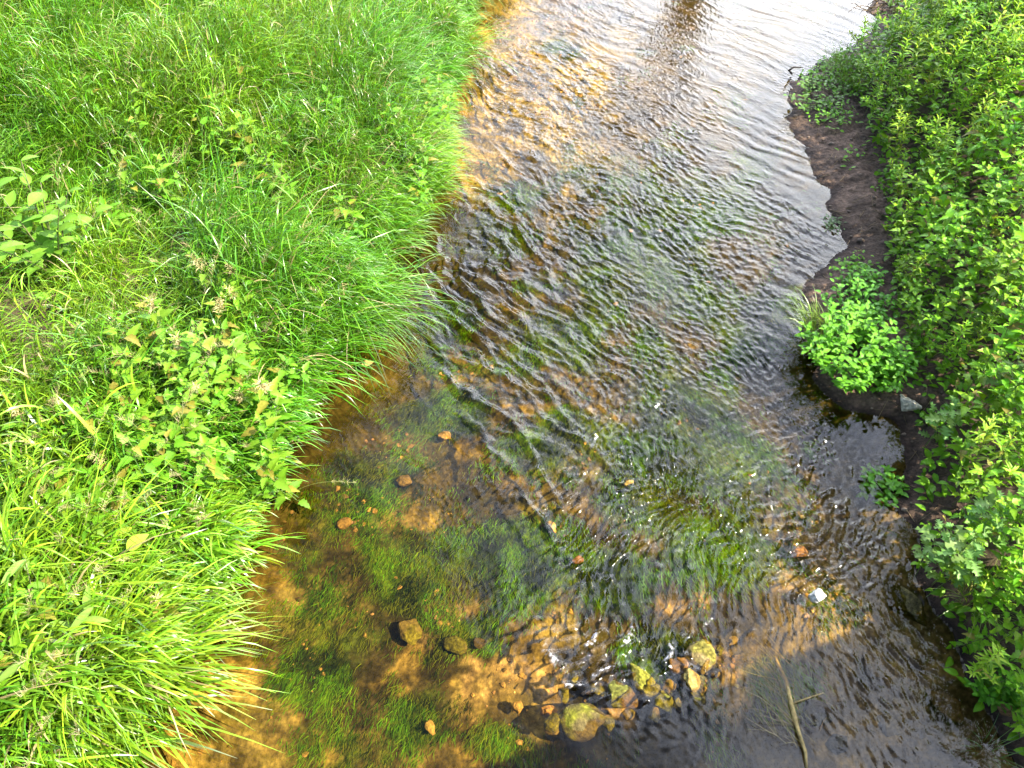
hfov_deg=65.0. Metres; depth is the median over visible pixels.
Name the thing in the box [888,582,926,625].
stone
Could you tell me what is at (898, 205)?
nettle plant
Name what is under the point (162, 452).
young nettle
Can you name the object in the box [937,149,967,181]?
willowherb plant
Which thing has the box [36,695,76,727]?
grass stalk
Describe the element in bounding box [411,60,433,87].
young nettle
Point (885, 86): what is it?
willowherb plant
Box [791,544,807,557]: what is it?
stone
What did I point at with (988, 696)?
leafy clump
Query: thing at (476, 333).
stream water
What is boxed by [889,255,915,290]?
nettle plant
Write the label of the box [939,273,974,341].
nettle plant
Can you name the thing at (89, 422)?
young nettle
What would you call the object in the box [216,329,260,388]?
young nettle
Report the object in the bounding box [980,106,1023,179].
nettle plant
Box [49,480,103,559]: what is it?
young nettle
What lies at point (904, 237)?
nettle plant
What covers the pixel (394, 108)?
young nettle
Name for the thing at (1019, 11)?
nettle plant
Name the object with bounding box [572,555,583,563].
stone
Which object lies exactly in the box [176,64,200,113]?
young nettle
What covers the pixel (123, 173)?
young nettle
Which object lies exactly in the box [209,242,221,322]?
grass stalk
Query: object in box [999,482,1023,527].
nettle plant
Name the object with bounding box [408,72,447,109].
young nettle
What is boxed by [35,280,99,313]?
leafy shrub
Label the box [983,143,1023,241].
nettle plant
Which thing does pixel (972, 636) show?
nettle plant
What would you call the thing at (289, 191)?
young nettle
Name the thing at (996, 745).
grass tuft
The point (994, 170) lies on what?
nettle plant
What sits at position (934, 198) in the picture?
nettle plant
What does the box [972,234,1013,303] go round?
nettle plant
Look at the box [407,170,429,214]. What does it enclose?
young nettle
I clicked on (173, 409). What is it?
young nettle
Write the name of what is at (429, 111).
young nettle
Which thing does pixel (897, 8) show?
nettle plant
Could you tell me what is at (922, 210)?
nettle plant
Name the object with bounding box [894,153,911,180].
nettle plant
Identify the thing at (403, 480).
stone
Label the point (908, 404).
stone
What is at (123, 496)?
grass stalk
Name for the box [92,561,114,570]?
grass stalk
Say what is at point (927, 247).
nettle plant
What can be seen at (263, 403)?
flowering nettle
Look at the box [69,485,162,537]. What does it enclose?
young nettle
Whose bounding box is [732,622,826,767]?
branch
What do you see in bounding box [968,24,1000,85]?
nettle plant
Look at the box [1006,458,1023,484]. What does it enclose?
nettle plant
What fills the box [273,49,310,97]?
young nettle
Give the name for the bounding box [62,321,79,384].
grass stalk
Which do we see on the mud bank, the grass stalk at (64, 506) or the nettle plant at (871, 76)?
the nettle plant at (871, 76)
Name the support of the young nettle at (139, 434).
on the ground at (942, 282)
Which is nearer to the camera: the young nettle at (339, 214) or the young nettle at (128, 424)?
the young nettle at (128, 424)
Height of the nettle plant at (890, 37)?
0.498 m
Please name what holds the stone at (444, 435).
on the stream bed
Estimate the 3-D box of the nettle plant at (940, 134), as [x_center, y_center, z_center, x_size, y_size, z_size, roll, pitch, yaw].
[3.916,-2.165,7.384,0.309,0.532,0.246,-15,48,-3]
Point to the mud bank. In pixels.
(841, 199)
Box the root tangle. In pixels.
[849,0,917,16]
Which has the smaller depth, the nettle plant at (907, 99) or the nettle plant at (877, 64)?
the nettle plant at (907, 99)
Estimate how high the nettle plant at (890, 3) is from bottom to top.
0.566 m
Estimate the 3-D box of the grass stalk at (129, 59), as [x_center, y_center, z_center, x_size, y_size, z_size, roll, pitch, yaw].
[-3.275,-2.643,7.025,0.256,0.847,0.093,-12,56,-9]
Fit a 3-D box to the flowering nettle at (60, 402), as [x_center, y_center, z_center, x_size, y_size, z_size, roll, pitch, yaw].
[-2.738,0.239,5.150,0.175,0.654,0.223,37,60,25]
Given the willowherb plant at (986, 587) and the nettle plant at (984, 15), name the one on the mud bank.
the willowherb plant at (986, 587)
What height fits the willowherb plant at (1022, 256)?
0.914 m
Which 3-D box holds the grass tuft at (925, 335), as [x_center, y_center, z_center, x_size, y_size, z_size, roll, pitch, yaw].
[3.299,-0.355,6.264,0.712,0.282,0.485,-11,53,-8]
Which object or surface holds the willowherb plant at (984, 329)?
on the ground at (942, 282)
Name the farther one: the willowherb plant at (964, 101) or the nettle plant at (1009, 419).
the willowherb plant at (964, 101)
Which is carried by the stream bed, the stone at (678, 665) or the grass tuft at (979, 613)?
the stone at (678, 665)
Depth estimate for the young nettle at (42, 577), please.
4.31 m
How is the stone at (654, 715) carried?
on the stream bed
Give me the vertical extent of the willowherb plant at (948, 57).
0.903 m
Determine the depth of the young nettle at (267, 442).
5.45 m
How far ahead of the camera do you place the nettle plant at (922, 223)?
6.66 m
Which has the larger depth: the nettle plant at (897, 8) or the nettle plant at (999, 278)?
the nettle plant at (897, 8)
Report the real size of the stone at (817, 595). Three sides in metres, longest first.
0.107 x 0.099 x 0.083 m
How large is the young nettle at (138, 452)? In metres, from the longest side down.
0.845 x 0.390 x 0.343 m
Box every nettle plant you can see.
[852,52,871,87]
[853,23,869,75]
[861,64,888,104]
[865,14,887,51]
[865,48,890,89]
[867,38,891,77]
[870,107,896,145]
[872,96,895,133]
[876,14,903,54]
[877,119,900,157]
[880,0,901,33]
[881,189,916,236]
[883,160,906,198]
[883,232,904,257]
[884,148,909,185]
[885,8,904,44]
[885,167,920,222]
[887,12,919,51]
[889,214,914,264]
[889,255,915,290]
[890,76,922,134]
[890,242,919,279]
[892,0,904,24]
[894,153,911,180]
[895,272,930,317]
[898,291,934,328]
[902,0,928,38]
[903,310,924,340]
[905,163,943,225]
[906,194,944,241]
[907,164,936,205]
[907,209,942,258]
[911,45,945,114]
[911,244,947,294]
[911,297,950,351]
[912,0,929,32]
[913,221,947,277]
[914,91,948,144]
[914,326,946,364]
[915,173,949,226]
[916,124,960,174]
[917,144,952,202]
[919,56,991,130]
[922,235,966,308]
[923,120,957,161]
[924,200,976,259]
[924,560,983,596]
[926,0,956,20]
[929,179,974,234]
[929,216,973,274]
[929,283,958,325]
[936,388,995,440]
[937,128,969,192]
[937,345,969,381]
[939,0,988,66]
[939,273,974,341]
[940,196,988,250]
[941,158,970,211]
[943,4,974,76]
[944,336,1006,410]
[946,54,1003,123]
[946,378,1019,421]
[946,429,979,471]
[947,205,978,253]
[948,231,992,286]
[948,256,998,311]
[949,121,998,198]
[949,459,1006,524]
[950,466,991,505]
[950,625,996,653]
[953,341,1005,391]
[954,0,988,23]
[954,524,999,556]
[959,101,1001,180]
[959,201,1023,262]
[960,172,1017,237]
[960,578,1023,626]
[961,179,1021,269]
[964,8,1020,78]
[964,283,1023,340]
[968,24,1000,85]
[968,183,1007,240]
[969,385,1023,449]
[970,382,1015,430]
[971,144,1023,227]
[971,661,1023,704]
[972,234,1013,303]
[973,222,1023,317]
[977,121,1023,205]
[977,238,1023,302]
[978,246,1011,289]
[978,253,1023,325]
[978,295,1023,365]
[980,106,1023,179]
[981,0,1003,27]
[981,379,1023,443]
[981,552,1023,606]
[982,313,1023,388]
[982,362,1023,416]
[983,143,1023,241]
[986,402,1023,460]
[986,614,1023,650]
[988,513,1023,574]
[991,353,1023,412]
[991,473,1023,541]
[992,631,1023,668]
[993,0,1023,57]
[994,561,1023,622]
[994,652,1023,696]
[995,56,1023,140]
[996,220,1023,267]
[997,89,1023,174]
[997,221,1023,293]
[997,370,1023,423]
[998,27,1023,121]
[998,523,1023,578]
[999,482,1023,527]
[1001,314,1023,357]
[1001,407,1023,451]
[1003,694,1023,733]
[1004,153,1023,238]
[1005,159,1023,227]
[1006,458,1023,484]
[1010,200,1023,241]
[1011,425,1023,451]
[1012,299,1023,347]
[1016,565,1023,574]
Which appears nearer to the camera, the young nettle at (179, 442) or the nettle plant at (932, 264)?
the young nettle at (179, 442)
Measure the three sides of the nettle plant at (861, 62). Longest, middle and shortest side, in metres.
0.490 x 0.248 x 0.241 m
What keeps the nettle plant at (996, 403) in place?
on the mud bank
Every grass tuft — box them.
[782,286,843,341]
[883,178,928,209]
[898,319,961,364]
[932,552,1023,637]
[961,709,1023,767]
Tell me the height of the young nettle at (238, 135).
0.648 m
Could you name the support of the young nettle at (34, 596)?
on the ground at (942, 282)
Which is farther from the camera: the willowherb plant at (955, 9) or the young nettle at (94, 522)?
the willowherb plant at (955, 9)
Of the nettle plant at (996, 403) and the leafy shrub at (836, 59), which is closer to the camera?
the nettle plant at (996, 403)
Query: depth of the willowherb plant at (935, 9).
8.26 m
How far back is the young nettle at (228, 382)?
5.43 m
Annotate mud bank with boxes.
[787,0,1023,767]
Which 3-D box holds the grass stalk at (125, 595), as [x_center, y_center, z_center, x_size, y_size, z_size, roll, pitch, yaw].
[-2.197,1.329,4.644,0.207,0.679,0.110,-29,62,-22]
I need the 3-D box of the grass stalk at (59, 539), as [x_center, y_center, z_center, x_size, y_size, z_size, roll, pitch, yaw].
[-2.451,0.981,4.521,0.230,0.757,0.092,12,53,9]
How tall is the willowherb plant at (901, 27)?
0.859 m
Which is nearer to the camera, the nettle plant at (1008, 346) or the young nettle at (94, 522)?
the young nettle at (94, 522)
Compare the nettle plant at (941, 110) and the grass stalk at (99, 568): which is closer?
the grass stalk at (99, 568)
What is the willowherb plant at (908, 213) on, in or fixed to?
on the mud bank
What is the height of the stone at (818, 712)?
0.112 m
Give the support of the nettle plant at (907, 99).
on the mud bank
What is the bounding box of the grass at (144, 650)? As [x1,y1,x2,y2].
[0,0,519,767]
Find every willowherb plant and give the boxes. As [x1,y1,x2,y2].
[849,17,871,59]
[855,57,876,93]
[862,84,883,124]
[863,70,896,117]
[864,49,892,99]
[866,7,882,39]
[879,0,913,50]
[882,35,921,105]
[886,59,907,102]
[888,75,918,112]
[888,159,908,207]
[889,105,928,171]
[890,196,916,237]
[892,14,927,73]
[894,106,914,162]
[895,0,921,54]
[895,5,928,69]
[898,33,927,104]
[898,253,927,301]
[901,66,941,131]
[903,18,939,84]
[912,122,962,184]
[913,3,952,68]
[913,9,946,74]
[916,113,959,160]
[918,16,974,99]
[918,19,945,82]
[922,0,948,45]
[926,0,944,31]
[927,31,993,114]
[929,153,958,205]
[930,0,950,30]
[930,117,954,168]
[933,9,976,88]
[934,0,965,46]
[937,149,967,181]
[938,319,980,360]
[943,49,990,137]
[943,83,980,129]
[944,31,985,107]
[954,114,1002,180]
[954,556,1018,604]
[955,90,1000,165]
[957,0,988,35]
[957,0,1002,68]
[958,0,983,34]
[960,412,1023,477]
[961,306,1001,360]
[965,642,1009,685]
[966,36,1020,135]
[967,0,1023,96]
[967,20,1023,123]
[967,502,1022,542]
[972,63,1018,141]
[976,2,1023,109]
[978,0,1000,44]
[981,88,1007,151]
[981,428,1019,499]
[982,0,1023,52]
[984,431,1023,493]
[993,28,1023,109]
[997,0,1023,46]
[1001,142,1023,183]
[1001,167,1023,213]
[1011,0,1023,65]
[1011,33,1023,92]
[1016,249,1023,309]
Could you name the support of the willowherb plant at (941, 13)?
on the ground at (942, 282)
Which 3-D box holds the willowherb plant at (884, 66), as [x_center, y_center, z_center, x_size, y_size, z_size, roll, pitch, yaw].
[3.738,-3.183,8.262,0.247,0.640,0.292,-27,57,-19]
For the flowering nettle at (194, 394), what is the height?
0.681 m
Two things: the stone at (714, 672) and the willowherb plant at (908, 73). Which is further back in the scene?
the willowherb plant at (908, 73)
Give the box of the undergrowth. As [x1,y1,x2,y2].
[795,0,1023,755]
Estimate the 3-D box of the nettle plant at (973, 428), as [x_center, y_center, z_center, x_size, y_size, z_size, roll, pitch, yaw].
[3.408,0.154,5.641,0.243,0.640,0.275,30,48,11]
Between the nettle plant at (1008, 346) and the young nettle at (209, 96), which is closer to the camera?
the nettle plant at (1008, 346)
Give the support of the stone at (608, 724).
on the stream bed
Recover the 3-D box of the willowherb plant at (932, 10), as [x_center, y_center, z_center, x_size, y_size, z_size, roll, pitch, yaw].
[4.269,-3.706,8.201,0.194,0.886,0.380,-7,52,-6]
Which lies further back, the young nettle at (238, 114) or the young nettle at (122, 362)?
the young nettle at (238, 114)
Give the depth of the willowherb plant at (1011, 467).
5.05 m
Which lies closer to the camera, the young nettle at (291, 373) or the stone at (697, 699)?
the stone at (697, 699)
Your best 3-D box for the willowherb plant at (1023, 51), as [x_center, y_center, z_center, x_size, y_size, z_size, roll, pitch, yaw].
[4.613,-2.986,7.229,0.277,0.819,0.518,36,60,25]
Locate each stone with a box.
[336,517,350,529]
[396,475,411,486]
[397,618,422,645]
[424,719,434,735]
[438,431,450,440]
[442,635,466,654]
[473,637,486,648]
[512,701,522,713]
[540,705,557,716]
[543,713,560,734]
[546,521,555,533]
[558,688,568,703]
[558,703,605,742]
[568,672,577,687]
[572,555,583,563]
[589,682,606,697]
[602,715,614,731]
[606,680,637,707]
[622,709,634,720]
[624,480,632,485]
[626,663,655,694]
[639,683,659,697]
[648,706,659,722]
[652,689,673,713]
[662,679,675,692]
[669,657,688,674]
[673,697,682,709]
[679,668,701,692]
[684,639,717,674]
[688,690,705,708]
[709,664,719,677]
[715,645,723,655]
[726,636,738,645]
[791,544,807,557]
[803,699,832,726]
[808,588,825,602]
[825,733,847,754]
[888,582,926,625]
[900,394,921,410]
[924,690,962,722]
[996,699,1021,716]
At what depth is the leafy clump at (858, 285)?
6.65 m
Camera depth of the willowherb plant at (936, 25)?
8.06 m
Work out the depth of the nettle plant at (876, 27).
8.85 m
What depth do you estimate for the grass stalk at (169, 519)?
4.78 m
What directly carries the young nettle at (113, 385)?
on the ground at (942, 282)
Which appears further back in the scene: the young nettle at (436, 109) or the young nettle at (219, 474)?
the young nettle at (436, 109)
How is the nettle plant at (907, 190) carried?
on the mud bank
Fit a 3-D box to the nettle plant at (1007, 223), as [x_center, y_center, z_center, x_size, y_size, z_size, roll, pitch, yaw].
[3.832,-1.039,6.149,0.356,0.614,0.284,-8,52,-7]
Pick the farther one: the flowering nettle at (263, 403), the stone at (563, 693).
the flowering nettle at (263, 403)
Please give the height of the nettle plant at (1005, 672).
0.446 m
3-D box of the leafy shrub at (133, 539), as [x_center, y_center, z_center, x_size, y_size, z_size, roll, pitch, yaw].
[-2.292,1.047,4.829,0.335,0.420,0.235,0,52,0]
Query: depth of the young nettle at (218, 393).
5.36 m
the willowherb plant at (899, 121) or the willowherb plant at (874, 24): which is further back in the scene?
the willowherb plant at (874, 24)
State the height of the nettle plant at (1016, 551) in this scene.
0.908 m
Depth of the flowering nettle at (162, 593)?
4.62 m
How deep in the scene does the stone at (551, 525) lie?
5.68 m
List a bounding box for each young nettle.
[0,626,92,697]
[9,554,74,631]
[10,583,72,651]
[22,457,88,544]
[22,468,74,524]
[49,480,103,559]
[51,395,137,457]
[58,73,125,135]
[63,459,95,491]
[66,492,122,542]
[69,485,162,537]
[87,311,160,397]
[87,314,125,362]
[94,195,136,247]
[94,461,149,522]
[102,147,150,215]
[107,366,151,412]
[108,388,158,432]
[109,346,159,405]
[110,431,179,508]
[114,106,155,172]
[121,415,181,478]
[123,408,179,462]
[131,81,170,141]
[137,422,190,488]
[140,153,185,219]
[141,378,174,417]
[146,171,176,219]
[146,389,204,473]
[148,388,209,463]
[151,429,214,477]
[152,344,197,388]
[156,320,216,379]
[156,423,210,476]
[160,371,213,441]
[163,363,210,410]
[164,342,226,397]
[166,389,206,433]
[173,319,218,393]
[174,343,216,386]
[175,331,221,399]
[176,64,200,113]
[179,443,232,494]
[185,431,237,486]
[191,109,233,171]
[197,88,227,138]
[197,365,230,413]
[207,366,235,397]
[208,361,255,419]
[212,318,253,363]
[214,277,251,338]
[216,125,240,176]
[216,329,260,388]
[218,345,273,384]
[219,46,264,116]
[220,360,248,400]
[224,110,268,167]
[228,115,266,162]
[230,138,275,201]
[240,405,293,482]
[247,444,291,509]
[248,455,310,509]
[249,128,289,199]
[255,149,289,216]
[267,353,311,404]
[268,168,298,223]
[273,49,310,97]
[276,92,314,143]
[280,38,305,77]
[312,85,342,141]
[315,189,358,252]
[331,193,370,248]
[373,109,411,153]
[378,102,409,148]
[397,94,416,114]
[398,156,426,202]
[399,120,424,164]
[403,140,437,191]
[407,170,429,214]
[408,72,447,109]
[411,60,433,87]
[412,86,437,110]
[417,100,453,134]
[417,103,435,123]
[426,49,442,88]
[428,64,451,93]
[428,74,461,114]
[438,92,458,135]
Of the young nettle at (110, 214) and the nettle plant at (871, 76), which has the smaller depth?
the young nettle at (110, 214)
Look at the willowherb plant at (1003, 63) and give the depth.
7.22 m
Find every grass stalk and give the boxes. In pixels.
[0,375,31,400]
[13,650,40,690]
[14,681,61,696]
[21,592,34,630]
[22,756,44,767]
[27,432,53,445]
[30,669,46,695]
[36,668,84,682]
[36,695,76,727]
[45,385,73,467]
[46,647,62,661]
[51,151,61,203]
[52,464,64,498]
[53,532,80,585]
[55,162,69,235]
[58,501,76,511]
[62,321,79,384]
[65,579,86,622]
[70,717,98,736]
[78,369,87,399]
[82,486,101,581]
[89,406,108,455]
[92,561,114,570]
[98,478,118,552]
[107,292,113,340]
[111,502,125,540]
[112,351,164,387]
[114,413,154,445]
[115,584,132,623]
[116,153,132,230]
[116,557,141,565]
[117,487,140,519]
[122,271,146,299]
[126,37,136,115]
[131,207,154,234]
[141,489,151,528]
[147,255,187,286]
[149,113,162,159]
[153,434,167,484]
[161,513,186,524]
[166,468,180,493]
[172,152,183,203]
[174,388,193,490]
[187,501,204,525]
[193,457,209,492]
[204,340,216,376]
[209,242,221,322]
[261,244,273,312]
[293,478,360,492]
[296,137,313,178]
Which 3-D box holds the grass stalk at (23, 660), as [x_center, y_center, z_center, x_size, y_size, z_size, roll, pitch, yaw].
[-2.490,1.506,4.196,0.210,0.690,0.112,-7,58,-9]
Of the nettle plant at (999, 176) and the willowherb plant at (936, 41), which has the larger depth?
the willowherb plant at (936, 41)
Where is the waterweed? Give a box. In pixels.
[143,0,1001,767]
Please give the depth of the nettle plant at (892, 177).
7.36 m
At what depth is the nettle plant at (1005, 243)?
5.93 m
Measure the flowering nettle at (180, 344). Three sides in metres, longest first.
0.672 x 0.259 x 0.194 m
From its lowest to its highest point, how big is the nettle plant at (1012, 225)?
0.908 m
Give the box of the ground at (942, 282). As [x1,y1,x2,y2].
[0,0,1023,767]
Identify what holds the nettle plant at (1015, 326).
on the ground at (942, 282)
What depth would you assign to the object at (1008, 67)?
6.94 m
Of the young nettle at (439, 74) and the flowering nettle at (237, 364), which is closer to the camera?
the flowering nettle at (237, 364)
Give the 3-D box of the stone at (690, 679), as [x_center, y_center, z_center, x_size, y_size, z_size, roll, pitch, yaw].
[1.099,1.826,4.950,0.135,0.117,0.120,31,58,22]
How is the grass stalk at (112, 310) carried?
on the ground at (942, 282)
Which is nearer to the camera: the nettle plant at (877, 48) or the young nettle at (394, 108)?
the young nettle at (394, 108)
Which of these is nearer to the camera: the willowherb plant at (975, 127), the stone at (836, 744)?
the stone at (836, 744)
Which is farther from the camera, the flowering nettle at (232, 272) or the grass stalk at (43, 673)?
the flowering nettle at (232, 272)
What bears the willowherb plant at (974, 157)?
on the ground at (942, 282)
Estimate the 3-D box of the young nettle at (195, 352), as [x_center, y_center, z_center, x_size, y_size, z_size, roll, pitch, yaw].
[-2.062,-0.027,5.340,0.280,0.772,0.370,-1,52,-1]
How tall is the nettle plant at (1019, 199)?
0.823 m
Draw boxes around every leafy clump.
[784,76,856,112]
[794,299,926,394]
[815,265,903,320]
[819,214,844,234]
[855,463,909,508]
[964,651,1022,714]
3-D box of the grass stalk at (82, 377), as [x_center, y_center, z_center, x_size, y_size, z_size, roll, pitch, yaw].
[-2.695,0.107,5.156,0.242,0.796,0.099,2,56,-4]
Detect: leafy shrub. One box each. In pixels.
[0,155,111,286]
[0,553,109,681]
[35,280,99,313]
[105,527,148,564]
[259,14,299,46]
[814,41,896,86]
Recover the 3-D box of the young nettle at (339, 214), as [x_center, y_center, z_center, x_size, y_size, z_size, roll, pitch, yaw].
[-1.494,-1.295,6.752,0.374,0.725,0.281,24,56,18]
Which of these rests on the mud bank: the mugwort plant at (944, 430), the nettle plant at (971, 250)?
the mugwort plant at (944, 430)
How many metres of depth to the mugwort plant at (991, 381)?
5.58 m
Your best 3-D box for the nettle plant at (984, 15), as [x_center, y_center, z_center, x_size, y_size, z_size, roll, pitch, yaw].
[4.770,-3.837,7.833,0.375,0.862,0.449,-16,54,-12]
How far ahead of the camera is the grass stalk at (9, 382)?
4.89 m
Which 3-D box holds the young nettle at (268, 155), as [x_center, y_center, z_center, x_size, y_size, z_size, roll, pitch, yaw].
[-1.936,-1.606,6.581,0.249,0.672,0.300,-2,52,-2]
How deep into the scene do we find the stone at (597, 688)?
4.91 m
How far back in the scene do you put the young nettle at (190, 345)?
5.32 m
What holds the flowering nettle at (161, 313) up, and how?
on the ground at (942, 282)
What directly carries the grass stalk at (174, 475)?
on the ground at (942, 282)
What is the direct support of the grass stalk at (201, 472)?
on the ground at (942, 282)
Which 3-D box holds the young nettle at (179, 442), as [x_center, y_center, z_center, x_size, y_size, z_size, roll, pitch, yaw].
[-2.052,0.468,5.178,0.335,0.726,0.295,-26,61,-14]
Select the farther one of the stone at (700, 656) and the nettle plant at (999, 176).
the nettle plant at (999, 176)
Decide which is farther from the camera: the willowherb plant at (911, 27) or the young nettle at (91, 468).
the willowherb plant at (911, 27)
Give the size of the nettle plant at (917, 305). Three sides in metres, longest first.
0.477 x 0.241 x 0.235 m
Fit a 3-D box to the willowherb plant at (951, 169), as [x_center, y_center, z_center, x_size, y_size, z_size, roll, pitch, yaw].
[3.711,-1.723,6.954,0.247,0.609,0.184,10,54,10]
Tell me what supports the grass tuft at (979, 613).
on the mud bank
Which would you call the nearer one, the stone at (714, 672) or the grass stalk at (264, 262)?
the stone at (714, 672)
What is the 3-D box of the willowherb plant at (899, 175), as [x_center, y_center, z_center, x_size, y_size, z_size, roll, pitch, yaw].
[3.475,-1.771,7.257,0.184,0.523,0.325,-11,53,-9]
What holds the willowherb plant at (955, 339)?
on the mud bank
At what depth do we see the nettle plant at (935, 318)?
6.08 m
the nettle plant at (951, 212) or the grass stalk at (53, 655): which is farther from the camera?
the nettle plant at (951, 212)
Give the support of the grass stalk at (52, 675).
on the ground at (942, 282)
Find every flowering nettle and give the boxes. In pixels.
[0,401,64,457]
[46,393,106,429]
[84,448,157,490]
[135,293,174,354]
[142,588,187,626]
[161,330,199,373]
[185,251,264,343]
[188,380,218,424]
[198,292,239,346]
[222,261,254,318]
[222,283,273,334]
[228,339,256,387]
[228,387,262,436]
[246,372,293,434]
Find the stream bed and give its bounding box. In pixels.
[95,0,1016,767]
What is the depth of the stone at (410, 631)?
5.31 m
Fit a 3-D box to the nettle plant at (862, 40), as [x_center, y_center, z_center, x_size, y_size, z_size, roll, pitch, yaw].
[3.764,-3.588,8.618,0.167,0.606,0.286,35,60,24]
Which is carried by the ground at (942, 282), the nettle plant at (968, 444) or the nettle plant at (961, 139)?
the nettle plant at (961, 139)
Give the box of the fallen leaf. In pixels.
[362,360,372,365]
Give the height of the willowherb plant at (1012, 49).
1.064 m
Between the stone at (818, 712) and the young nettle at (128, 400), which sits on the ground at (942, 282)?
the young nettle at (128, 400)
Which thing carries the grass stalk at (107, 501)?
on the ground at (942, 282)
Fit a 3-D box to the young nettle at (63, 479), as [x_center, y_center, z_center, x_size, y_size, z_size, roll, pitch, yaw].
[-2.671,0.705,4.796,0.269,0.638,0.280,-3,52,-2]
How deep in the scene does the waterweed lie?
5.87 m
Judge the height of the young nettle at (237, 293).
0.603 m
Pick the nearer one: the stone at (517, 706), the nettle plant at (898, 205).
the stone at (517, 706)
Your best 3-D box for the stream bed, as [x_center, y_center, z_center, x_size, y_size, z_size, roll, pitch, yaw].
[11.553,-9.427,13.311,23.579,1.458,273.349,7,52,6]
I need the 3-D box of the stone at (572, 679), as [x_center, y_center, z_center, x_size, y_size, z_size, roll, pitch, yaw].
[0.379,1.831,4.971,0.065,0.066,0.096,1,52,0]
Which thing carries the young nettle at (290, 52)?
on the ground at (942, 282)
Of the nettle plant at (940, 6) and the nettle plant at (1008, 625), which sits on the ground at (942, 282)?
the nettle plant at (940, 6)
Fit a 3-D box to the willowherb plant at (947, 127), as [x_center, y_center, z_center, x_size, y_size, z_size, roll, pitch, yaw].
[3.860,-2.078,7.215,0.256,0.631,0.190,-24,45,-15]
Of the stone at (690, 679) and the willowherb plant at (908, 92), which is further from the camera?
the willowherb plant at (908, 92)
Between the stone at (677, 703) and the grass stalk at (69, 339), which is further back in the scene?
the grass stalk at (69, 339)
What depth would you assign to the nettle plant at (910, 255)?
6.64 m
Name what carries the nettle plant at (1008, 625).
on the mud bank
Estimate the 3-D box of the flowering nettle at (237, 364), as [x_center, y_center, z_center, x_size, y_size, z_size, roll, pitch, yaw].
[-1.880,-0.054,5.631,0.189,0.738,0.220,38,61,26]
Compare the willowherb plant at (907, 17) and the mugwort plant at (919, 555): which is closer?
the mugwort plant at (919, 555)
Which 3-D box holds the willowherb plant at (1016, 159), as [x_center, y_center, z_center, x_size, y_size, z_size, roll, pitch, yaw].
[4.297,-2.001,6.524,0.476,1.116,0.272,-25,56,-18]
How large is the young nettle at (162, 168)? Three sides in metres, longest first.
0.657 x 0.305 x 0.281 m
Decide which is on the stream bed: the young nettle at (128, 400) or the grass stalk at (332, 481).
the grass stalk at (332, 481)
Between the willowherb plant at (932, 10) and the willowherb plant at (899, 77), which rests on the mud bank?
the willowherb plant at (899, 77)
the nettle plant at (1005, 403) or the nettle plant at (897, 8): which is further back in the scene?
the nettle plant at (897, 8)
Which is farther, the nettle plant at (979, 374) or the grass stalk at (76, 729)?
the nettle plant at (979, 374)
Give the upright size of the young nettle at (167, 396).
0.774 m
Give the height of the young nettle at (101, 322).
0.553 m
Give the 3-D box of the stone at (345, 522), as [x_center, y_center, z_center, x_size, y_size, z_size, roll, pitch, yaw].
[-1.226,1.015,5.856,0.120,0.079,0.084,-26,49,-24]
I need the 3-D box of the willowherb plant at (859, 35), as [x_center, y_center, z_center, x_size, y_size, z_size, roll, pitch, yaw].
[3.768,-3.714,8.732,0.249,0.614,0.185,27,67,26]
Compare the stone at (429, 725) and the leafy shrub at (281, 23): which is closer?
the stone at (429, 725)
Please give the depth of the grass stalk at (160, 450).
4.88 m
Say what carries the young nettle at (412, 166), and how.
on the ground at (942, 282)
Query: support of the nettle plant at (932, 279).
on the mud bank
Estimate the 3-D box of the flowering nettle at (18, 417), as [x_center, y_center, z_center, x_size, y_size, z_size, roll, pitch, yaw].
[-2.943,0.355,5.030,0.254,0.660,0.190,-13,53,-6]
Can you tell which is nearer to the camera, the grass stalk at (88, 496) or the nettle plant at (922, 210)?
the grass stalk at (88, 496)
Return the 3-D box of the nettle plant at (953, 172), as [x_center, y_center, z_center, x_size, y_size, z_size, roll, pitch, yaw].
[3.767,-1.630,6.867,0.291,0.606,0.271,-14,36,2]
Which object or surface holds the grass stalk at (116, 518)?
on the ground at (942, 282)
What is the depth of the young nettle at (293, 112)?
7.02 m
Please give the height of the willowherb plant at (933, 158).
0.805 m
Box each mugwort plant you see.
[913,515,953,577]
[918,395,969,448]
[925,525,986,591]
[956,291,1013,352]
[957,488,1009,545]
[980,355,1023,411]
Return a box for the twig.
[788,66,802,74]
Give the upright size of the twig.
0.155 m
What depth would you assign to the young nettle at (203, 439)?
5.18 m
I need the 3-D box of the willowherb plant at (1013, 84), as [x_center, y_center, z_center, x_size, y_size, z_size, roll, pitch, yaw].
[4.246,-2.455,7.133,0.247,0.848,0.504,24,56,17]
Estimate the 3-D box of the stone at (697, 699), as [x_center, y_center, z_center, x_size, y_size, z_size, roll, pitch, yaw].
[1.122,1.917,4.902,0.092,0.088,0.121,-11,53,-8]
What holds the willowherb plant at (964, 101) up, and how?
on the ground at (942, 282)
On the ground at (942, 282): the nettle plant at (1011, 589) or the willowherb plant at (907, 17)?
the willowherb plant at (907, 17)

